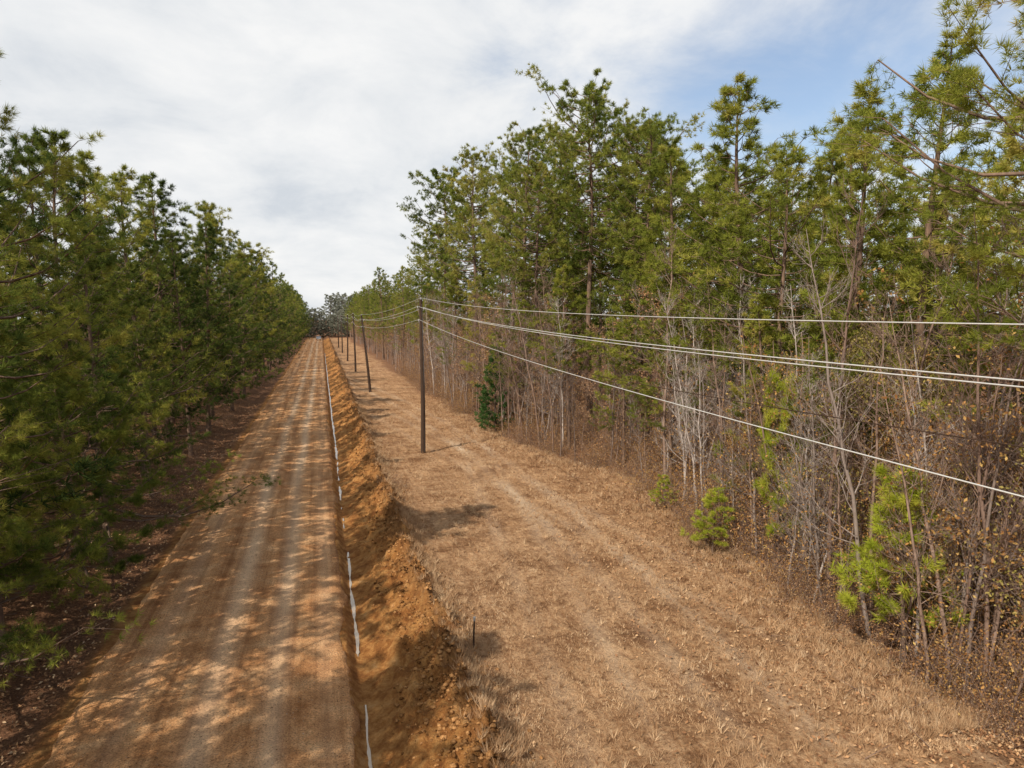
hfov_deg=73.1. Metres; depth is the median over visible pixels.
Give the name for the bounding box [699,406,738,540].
bare tree
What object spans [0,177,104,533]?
pine tree
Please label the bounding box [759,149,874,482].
pine tree
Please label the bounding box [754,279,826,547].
bare tree
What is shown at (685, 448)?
bare tree
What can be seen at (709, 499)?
pine sapling
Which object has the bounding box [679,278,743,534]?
bare tree
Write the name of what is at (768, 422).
pine sapling
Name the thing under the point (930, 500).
bare tree
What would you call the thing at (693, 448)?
bare tree
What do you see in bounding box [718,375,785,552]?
bare tree
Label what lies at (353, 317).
utility pole
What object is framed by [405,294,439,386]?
bare tree
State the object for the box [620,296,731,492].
pine tree
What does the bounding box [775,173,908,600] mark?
bare tree
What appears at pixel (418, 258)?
pine tree
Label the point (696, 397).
bare tree
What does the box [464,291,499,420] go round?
bare tree
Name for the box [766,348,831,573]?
bare tree
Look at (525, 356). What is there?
bare tree
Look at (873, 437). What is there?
oak tree
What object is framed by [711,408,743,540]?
bare tree
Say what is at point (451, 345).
bare tree
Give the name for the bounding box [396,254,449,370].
pine tree
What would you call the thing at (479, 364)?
oak tree
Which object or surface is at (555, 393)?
bare tree
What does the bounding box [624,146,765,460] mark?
pine tree
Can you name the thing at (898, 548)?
oak tree
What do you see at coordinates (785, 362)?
power line
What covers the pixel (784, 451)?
bare tree
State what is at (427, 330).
bare tree
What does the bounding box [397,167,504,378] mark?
pine tree
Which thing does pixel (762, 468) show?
bare tree
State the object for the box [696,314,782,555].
bare tree
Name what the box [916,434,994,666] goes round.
bare tree
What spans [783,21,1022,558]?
pine tree
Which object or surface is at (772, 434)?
bare tree
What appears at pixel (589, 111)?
pine tree
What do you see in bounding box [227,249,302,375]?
pine tree
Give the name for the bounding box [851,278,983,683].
bare tree
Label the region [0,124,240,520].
pine tree
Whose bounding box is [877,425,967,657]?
bare tree
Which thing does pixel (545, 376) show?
bare tree
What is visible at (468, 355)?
oak tree
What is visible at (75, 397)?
pine tree
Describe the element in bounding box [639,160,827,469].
pine tree
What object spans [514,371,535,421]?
oak tree
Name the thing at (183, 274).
pine tree
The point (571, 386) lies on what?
bare tree
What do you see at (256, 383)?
pine tree
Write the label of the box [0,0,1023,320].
sky
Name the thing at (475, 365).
bare tree
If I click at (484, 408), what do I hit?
cedar tree
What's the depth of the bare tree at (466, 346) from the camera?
65.46 m
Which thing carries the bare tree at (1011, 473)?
on the ground at (376, 675)
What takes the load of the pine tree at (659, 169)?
on the ground at (376, 675)
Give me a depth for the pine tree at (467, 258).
78.40 m
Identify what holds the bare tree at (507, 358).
on the ground at (376, 675)
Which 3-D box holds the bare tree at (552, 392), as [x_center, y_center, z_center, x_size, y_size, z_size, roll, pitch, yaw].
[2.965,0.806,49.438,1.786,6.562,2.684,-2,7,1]
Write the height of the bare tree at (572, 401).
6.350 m
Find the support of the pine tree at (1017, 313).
on the ground at (376, 675)
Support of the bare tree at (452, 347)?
on the ground at (376, 675)
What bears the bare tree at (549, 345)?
on the ground at (376, 675)
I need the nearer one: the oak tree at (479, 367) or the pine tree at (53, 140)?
the pine tree at (53, 140)
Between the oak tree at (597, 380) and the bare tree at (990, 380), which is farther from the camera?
the oak tree at (597, 380)
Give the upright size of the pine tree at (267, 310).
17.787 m
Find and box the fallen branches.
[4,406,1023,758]
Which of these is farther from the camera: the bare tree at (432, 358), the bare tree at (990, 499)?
the bare tree at (432, 358)
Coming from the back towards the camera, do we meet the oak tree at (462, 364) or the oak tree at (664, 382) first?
the oak tree at (462, 364)
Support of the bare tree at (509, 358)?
on the ground at (376, 675)
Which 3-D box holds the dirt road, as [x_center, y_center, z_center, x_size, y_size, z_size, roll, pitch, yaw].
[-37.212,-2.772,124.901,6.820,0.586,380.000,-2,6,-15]
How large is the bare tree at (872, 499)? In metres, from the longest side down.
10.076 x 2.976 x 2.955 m
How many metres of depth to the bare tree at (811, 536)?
20.29 m
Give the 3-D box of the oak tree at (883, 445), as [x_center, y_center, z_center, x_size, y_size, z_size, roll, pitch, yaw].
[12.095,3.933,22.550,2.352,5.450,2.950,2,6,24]
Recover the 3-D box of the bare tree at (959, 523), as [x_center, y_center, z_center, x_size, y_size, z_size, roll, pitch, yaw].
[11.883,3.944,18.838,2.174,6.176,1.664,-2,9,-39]
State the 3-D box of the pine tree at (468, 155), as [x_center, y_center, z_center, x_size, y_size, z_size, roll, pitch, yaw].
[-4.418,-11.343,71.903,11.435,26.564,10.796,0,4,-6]
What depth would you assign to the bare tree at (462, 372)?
65.36 m
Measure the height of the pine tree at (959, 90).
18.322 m
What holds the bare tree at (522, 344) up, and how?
on the ground at (376, 675)
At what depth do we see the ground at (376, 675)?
20.46 m
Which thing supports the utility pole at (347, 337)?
on the ground at (376, 675)
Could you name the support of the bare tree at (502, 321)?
on the ground at (376, 675)
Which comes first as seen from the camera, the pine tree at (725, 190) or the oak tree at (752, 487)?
the oak tree at (752, 487)
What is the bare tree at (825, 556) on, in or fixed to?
on the ground at (376, 675)
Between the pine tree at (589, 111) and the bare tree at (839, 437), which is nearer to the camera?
the bare tree at (839, 437)
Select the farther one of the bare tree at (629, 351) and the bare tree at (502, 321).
the bare tree at (502, 321)
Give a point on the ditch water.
(356, 633)
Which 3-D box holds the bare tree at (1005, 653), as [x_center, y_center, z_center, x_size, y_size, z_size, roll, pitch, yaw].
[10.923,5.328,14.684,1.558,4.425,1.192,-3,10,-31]
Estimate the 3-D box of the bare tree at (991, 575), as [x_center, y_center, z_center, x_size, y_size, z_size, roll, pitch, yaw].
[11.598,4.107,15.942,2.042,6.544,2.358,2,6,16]
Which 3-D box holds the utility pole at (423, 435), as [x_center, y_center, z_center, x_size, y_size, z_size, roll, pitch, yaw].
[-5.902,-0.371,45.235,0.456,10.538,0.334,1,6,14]
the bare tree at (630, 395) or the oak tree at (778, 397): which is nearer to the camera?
the oak tree at (778, 397)
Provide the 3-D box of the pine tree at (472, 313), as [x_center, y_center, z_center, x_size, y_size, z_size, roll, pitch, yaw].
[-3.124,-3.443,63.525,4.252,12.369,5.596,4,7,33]
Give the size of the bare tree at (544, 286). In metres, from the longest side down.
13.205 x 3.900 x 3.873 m
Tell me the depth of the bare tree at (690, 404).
35.66 m
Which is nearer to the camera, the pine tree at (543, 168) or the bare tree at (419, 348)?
the pine tree at (543, 168)
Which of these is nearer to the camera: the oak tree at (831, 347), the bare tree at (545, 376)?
the oak tree at (831, 347)
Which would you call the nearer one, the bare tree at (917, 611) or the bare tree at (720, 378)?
the bare tree at (917, 611)
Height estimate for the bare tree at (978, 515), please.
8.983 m
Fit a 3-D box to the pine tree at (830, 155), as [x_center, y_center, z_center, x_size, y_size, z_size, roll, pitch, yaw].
[13.876,-2.529,28.856,8.044,16.990,10.888,4,7,41]
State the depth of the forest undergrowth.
24.73 m
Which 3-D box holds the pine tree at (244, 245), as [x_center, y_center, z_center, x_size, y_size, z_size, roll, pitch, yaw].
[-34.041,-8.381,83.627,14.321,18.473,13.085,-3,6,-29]
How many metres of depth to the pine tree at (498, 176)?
64.80 m
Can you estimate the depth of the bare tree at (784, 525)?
22.81 m
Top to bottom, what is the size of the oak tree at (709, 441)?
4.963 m
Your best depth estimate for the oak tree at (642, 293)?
36.10 m
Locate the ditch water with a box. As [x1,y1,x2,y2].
[325,357,371,767]
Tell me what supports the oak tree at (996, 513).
on the ground at (376, 675)
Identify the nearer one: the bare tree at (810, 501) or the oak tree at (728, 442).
the bare tree at (810, 501)
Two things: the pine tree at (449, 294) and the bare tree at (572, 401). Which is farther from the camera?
the pine tree at (449, 294)
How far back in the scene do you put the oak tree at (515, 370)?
58.35 m
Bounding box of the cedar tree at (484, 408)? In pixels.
[474,344,514,431]
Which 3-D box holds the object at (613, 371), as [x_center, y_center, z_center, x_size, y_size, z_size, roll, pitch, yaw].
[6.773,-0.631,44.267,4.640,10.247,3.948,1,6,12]
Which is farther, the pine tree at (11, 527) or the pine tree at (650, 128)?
the pine tree at (650, 128)
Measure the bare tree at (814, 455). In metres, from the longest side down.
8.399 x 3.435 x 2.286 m
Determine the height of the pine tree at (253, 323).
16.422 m
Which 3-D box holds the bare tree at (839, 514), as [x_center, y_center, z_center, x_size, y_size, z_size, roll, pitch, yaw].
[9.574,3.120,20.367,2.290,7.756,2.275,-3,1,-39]
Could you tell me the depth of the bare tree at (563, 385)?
47.00 m
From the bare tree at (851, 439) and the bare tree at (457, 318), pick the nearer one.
the bare tree at (851, 439)
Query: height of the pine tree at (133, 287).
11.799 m
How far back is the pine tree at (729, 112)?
31.36 m
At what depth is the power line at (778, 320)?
10.02 m
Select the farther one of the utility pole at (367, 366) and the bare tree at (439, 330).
the utility pole at (367, 366)
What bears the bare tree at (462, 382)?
on the ground at (376, 675)
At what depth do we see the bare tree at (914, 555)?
16.41 m
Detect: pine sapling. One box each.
[648,474,679,507]
[681,487,734,552]
[743,368,817,565]
[823,461,978,662]
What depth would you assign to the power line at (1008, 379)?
9.78 m
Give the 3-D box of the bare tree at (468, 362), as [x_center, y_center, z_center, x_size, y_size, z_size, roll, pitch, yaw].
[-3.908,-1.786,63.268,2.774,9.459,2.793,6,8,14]
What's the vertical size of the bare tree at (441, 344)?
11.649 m
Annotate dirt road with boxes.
[41,338,359,767]
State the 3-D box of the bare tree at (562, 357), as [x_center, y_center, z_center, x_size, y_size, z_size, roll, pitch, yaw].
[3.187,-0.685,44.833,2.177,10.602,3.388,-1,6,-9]
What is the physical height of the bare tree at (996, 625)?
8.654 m
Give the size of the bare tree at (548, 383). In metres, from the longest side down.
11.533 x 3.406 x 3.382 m
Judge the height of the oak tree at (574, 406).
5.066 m
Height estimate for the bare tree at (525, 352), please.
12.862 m
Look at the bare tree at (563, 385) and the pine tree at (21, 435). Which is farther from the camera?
the bare tree at (563, 385)
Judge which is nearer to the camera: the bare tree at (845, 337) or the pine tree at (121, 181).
the bare tree at (845, 337)
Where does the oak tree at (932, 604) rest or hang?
on the ground at (376, 675)
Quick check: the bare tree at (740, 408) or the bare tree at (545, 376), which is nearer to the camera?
the bare tree at (740, 408)
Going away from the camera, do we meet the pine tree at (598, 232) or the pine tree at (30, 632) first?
the pine tree at (30, 632)
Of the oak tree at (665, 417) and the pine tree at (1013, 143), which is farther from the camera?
the oak tree at (665, 417)
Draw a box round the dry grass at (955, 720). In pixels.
[349,376,1023,767]
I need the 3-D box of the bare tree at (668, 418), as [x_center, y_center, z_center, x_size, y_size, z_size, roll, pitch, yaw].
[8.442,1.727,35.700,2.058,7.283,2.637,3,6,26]
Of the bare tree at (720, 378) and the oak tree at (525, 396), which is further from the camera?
the oak tree at (525, 396)
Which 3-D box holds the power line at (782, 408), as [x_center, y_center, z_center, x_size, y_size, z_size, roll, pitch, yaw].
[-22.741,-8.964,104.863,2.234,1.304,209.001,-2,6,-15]
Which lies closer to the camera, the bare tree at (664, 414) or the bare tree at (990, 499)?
the bare tree at (990, 499)
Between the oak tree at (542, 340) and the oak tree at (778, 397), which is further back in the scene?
the oak tree at (542, 340)
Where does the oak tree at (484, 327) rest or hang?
on the ground at (376, 675)
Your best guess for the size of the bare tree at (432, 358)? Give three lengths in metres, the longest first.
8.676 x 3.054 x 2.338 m
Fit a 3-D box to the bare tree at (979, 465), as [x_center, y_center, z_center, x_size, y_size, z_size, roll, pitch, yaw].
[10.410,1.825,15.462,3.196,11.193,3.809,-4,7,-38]
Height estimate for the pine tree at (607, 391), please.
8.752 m
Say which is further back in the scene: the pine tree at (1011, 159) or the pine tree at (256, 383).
the pine tree at (256, 383)
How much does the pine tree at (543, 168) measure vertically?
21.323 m
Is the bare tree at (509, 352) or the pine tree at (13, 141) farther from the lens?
the bare tree at (509, 352)
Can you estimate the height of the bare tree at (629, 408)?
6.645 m
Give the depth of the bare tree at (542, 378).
51.54 m
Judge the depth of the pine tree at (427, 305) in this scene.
89.64 m
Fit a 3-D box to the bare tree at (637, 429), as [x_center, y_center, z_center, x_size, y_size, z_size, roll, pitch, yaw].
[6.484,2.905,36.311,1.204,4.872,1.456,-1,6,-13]
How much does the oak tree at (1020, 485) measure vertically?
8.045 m
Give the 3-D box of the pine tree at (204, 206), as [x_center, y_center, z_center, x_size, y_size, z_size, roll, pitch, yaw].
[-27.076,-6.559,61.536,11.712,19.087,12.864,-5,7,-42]
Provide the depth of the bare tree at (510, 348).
49.75 m
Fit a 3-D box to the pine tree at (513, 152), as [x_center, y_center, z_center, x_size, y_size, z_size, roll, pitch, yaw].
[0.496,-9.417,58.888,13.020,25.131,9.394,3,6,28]
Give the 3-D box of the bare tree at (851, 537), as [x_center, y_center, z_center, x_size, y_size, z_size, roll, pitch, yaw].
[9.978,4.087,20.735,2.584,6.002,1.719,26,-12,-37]
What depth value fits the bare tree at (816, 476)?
22.79 m
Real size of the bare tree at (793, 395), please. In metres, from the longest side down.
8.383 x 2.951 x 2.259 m
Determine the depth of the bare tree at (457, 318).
80.98 m
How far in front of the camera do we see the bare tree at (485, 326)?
70.07 m
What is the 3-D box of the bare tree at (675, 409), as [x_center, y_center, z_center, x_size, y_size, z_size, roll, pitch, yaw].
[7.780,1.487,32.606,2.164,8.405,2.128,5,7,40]
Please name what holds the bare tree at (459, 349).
on the ground at (376, 675)
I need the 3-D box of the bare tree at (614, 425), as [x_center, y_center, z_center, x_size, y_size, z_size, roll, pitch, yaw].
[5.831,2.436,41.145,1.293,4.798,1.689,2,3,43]
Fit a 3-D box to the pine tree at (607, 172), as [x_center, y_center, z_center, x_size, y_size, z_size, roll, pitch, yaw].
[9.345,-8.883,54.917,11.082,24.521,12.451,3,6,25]
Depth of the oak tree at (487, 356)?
58.66 m
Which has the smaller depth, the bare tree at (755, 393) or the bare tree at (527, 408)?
the bare tree at (755, 393)
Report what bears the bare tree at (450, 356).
on the ground at (376, 675)
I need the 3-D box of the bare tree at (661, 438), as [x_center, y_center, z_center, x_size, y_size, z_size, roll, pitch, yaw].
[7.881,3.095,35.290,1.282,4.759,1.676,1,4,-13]
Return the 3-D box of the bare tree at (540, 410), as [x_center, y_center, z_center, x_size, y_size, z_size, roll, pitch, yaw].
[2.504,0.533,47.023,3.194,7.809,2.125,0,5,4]
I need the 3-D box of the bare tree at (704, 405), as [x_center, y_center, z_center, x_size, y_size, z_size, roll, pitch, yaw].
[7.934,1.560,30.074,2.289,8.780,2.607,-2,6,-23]
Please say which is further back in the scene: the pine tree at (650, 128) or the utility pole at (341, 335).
the utility pole at (341, 335)
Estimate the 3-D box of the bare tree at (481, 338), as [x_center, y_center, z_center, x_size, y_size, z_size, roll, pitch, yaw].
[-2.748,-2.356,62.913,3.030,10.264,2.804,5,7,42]
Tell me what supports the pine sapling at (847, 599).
on the ground at (376, 675)
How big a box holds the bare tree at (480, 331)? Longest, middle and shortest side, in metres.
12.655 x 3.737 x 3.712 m
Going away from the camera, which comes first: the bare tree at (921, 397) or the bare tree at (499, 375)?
the bare tree at (921, 397)
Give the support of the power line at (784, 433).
attached to the utility pole at (423, 435)
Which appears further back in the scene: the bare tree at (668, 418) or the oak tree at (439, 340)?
the oak tree at (439, 340)
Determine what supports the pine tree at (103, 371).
on the ground at (376, 675)
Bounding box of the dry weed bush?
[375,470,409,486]
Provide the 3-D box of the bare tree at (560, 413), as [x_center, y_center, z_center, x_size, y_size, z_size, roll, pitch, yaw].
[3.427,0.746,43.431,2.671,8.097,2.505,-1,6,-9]
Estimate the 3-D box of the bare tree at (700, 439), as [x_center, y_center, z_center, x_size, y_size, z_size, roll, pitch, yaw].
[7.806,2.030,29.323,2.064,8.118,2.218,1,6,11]
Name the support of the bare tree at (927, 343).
on the ground at (376, 675)
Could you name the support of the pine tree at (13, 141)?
on the ground at (376, 675)
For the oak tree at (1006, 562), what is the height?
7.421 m
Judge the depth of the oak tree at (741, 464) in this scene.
27.50 m
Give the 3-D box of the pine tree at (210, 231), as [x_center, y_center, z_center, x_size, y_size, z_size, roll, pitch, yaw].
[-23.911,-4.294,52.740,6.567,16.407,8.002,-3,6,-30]
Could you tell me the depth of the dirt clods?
16.86 m
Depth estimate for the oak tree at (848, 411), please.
21.46 m
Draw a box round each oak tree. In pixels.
[427,305,462,376]
[447,296,487,410]
[447,329,475,401]
[449,325,467,385]
[467,331,493,397]
[467,352,500,411]
[468,334,498,391]
[473,292,527,418]
[476,325,500,409]
[504,342,523,409]
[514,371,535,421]
[515,288,570,399]
[517,357,549,422]
[561,375,587,439]
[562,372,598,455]
[571,323,621,441]
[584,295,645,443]
[624,283,700,471]
[635,312,696,433]
[643,348,686,472]
[673,381,702,464]
[684,397,719,474]
[701,401,774,534]
[709,345,812,525]
[710,409,766,528]
[729,388,791,540]
[758,314,907,568]
[772,318,870,494]
[802,330,952,595]
[804,336,898,536]
[834,397,967,619]
[841,349,955,592]
[844,424,898,578]
[844,467,951,622]
[855,329,1023,611]
[856,450,973,641]
[905,482,983,636]
[913,462,1023,658]
[915,293,1023,672]
[927,395,1023,657]
[934,382,1023,642]
[955,414,1023,639]
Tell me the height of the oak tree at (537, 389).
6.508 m
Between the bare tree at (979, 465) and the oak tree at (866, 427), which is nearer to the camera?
the bare tree at (979, 465)
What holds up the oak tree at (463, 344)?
on the ground at (376, 675)
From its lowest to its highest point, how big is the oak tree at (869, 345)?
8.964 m
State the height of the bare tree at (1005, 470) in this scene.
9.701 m
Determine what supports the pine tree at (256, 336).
on the ground at (376, 675)
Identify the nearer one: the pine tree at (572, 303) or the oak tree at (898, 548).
the oak tree at (898, 548)
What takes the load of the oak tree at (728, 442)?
on the ground at (376, 675)
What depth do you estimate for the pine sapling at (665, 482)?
31.48 m
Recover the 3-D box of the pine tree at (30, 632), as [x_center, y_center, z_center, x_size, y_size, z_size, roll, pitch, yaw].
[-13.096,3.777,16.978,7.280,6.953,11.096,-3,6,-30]
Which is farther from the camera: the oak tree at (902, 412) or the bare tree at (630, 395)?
the bare tree at (630, 395)
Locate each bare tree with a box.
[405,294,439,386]
[412,325,435,369]
[417,294,438,389]
[424,292,449,389]
[424,320,439,393]
[425,296,452,406]
[428,293,448,395]
[437,313,462,400]
[437,336,451,392]
[439,328,458,383]
[442,305,462,401]
[443,283,470,351]
[443,324,465,404]
[449,325,469,384]
[449,333,473,407]
[456,348,472,399]
[457,302,477,404]
[459,288,491,410]
[459,313,477,411]
[462,328,481,412]
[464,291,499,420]
[465,282,495,408]
[469,303,487,412]
[470,299,496,399]
[470,343,485,419]
[482,270,524,413]
[485,323,510,431]
[487,296,518,420]
[489,278,531,438]
[490,315,517,425]
[495,300,523,417]
[495,336,519,437]
[497,264,553,445]
[501,327,529,426]
[503,296,536,394]
[505,298,544,417]
[512,355,534,434]
[520,381,534,440]
[521,259,573,426]
[522,280,566,452]
[527,320,554,430]
[527,334,558,444]
[530,315,563,440]
[533,288,567,434]
[537,335,572,439]
[542,351,563,430]
[543,334,583,455]
[544,294,575,447]
[546,320,580,443]
[549,345,583,417]
[559,364,580,460]
[591,397,609,442]
[597,319,644,462]
[602,388,621,458]
[604,282,651,460]
[612,362,638,466]
[618,322,639,450]
[619,361,638,450]
[627,394,643,474]
[627,400,660,483]
[628,215,703,498]
[647,330,700,499]
[652,354,692,472]
[654,287,719,514]
[654,401,678,464]
[658,319,709,507]
[664,321,727,512]
[673,285,724,500]
[673,341,716,518]
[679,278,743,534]
[683,354,712,472]
[687,368,726,487]
[688,286,764,488]
[692,303,758,527]
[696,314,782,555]
[696,363,722,486]
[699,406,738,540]
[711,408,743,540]
[713,271,769,522]
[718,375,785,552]
[736,321,815,560]
[741,346,808,567]
[742,353,808,540]
[750,355,810,564]
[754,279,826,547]
[758,332,845,566]
[763,414,829,586]
[764,214,895,635]
[764,340,876,574]
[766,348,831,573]
[767,423,838,607]
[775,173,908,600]
[780,478,811,572]
[786,435,830,585]
[798,369,877,621]
[798,398,842,578]
[802,442,861,600]
[815,435,886,621]
[817,330,879,523]
[830,272,934,630]
[847,194,997,608]
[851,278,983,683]
[866,310,1011,603]
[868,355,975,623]
[868,360,955,655]
[872,361,999,686]
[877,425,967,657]
[877,448,948,621]
[889,416,947,630]
[904,213,1023,695]
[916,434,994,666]
[920,351,1023,690]
[922,212,1023,627]
[927,317,1023,677]
[928,436,995,625]
[930,284,1023,658]
[939,398,999,630]
[954,467,1023,675]
[955,421,1023,598]
[969,409,1023,694]
[981,390,1023,513]
[994,459,1023,612]
[995,400,1023,494]
[997,589,1023,723]
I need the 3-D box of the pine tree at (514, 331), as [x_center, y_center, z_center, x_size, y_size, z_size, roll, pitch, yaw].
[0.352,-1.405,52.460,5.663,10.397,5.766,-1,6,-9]
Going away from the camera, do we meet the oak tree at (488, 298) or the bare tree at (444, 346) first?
the oak tree at (488, 298)
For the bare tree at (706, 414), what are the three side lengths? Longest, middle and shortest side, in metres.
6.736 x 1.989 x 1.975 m
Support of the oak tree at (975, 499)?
on the ground at (376, 675)
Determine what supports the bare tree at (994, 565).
on the ground at (376, 675)
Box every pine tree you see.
[0,49,139,667]
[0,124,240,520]
[0,131,162,492]
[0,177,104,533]
[0,185,124,515]
[0,230,280,562]
[0,283,123,505]
[0,365,186,610]
[0,397,157,692]
[0,409,63,599]
[13,149,191,460]
[32,163,248,476]
[77,170,261,442]
[92,260,185,498]
[124,223,238,456]
[141,199,284,416]
[160,219,242,431]
[190,217,272,402]
[198,255,265,410]
[215,238,287,389]
[220,252,274,394]
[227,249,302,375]
[236,250,286,381]
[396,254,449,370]
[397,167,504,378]
[399,283,447,375]
[407,221,467,366]
[417,141,520,399]
[417,165,517,366]
[428,267,487,393]
[451,120,603,413]
[457,279,497,411]
[465,154,605,425]
[477,149,570,408]
[482,298,550,430]
[511,125,646,408]
[514,62,679,436]
[525,265,600,448]
[546,98,700,424]
[574,143,764,467]
[576,111,705,440]
[587,106,718,446]
[588,317,662,467]
[601,239,719,460]
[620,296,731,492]
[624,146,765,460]
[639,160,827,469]
[643,71,828,496]
[660,144,896,523]
[708,293,824,544]
[725,114,954,495]
[744,71,936,554]
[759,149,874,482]
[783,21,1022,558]
[810,0,1023,352]
[869,124,1023,580]
[896,94,1023,614]
[931,307,1023,438]
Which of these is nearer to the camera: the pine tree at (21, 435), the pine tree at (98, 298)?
the pine tree at (21, 435)
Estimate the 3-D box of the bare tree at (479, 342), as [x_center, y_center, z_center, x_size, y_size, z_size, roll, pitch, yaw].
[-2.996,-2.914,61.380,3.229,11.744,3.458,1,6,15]
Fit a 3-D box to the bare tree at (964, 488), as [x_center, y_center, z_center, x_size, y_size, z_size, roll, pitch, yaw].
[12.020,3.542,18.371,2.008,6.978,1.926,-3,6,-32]
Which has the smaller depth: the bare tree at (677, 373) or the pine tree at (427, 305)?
the bare tree at (677, 373)
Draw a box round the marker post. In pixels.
[473,616,475,649]
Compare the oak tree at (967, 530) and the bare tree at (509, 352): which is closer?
the oak tree at (967, 530)
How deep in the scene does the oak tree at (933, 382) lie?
20.20 m
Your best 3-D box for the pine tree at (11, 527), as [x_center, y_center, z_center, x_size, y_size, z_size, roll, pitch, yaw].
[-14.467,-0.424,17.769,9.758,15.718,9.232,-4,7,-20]
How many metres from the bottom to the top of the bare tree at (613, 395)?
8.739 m
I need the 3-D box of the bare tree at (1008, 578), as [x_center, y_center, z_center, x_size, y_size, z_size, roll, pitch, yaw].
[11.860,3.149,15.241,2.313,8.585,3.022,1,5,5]
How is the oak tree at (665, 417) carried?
on the ground at (376, 675)
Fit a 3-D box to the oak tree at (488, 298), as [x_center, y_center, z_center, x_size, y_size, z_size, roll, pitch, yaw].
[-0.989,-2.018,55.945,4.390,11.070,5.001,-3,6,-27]
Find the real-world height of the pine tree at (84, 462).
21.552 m
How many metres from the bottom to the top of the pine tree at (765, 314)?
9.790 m
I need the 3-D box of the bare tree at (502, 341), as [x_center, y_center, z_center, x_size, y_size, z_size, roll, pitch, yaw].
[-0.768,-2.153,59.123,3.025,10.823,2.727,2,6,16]
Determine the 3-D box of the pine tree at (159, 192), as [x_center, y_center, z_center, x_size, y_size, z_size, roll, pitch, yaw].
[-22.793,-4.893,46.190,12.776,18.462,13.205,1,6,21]
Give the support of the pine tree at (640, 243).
on the ground at (376, 675)
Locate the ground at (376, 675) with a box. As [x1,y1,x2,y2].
[0,319,1023,767]
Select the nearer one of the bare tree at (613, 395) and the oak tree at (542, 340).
the bare tree at (613, 395)
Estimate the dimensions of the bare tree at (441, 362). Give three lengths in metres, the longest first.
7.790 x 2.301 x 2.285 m
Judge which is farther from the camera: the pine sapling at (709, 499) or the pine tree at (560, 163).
the pine tree at (560, 163)
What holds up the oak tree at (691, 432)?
on the ground at (376, 675)
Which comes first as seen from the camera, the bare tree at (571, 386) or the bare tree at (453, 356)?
the bare tree at (571, 386)
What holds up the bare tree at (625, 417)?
on the ground at (376, 675)
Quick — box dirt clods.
[340,398,549,767]
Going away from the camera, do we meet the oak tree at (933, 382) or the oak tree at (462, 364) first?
the oak tree at (933, 382)
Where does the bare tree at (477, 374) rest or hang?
on the ground at (376, 675)
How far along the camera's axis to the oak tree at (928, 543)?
18.31 m
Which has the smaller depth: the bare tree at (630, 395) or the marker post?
the marker post
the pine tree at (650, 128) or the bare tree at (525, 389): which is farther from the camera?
the bare tree at (525, 389)
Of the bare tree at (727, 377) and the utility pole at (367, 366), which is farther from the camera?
the utility pole at (367, 366)
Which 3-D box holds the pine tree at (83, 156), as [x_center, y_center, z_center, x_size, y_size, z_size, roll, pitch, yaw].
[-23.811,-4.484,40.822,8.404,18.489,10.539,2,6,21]
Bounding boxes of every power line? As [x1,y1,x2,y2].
[343,306,1023,381]
[345,298,1023,324]
[348,308,1023,387]
[349,325,1023,447]
[351,320,1023,497]
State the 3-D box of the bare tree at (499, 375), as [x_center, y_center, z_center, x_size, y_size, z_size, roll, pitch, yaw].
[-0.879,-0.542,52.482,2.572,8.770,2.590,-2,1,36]
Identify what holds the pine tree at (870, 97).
on the ground at (376, 675)
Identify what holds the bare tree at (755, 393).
on the ground at (376, 675)
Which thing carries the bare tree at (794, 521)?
on the ground at (376, 675)
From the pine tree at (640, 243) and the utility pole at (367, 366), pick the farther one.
the utility pole at (367, 366)
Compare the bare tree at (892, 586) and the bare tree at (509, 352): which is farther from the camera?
the bare tree at (509, 352)
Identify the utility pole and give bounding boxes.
[340,317,342,352]
[346,315,347,360]
[352,314,356,371]
[360,314,371,391]
[417,297,425,453]
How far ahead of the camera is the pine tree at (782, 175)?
27.71 m
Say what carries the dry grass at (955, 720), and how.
on the ground at (376, 675)
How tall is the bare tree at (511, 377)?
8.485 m
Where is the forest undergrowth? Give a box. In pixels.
[0,255,1023,754]
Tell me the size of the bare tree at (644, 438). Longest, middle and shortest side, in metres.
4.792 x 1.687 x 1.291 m
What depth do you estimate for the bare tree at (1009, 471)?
16.15 m

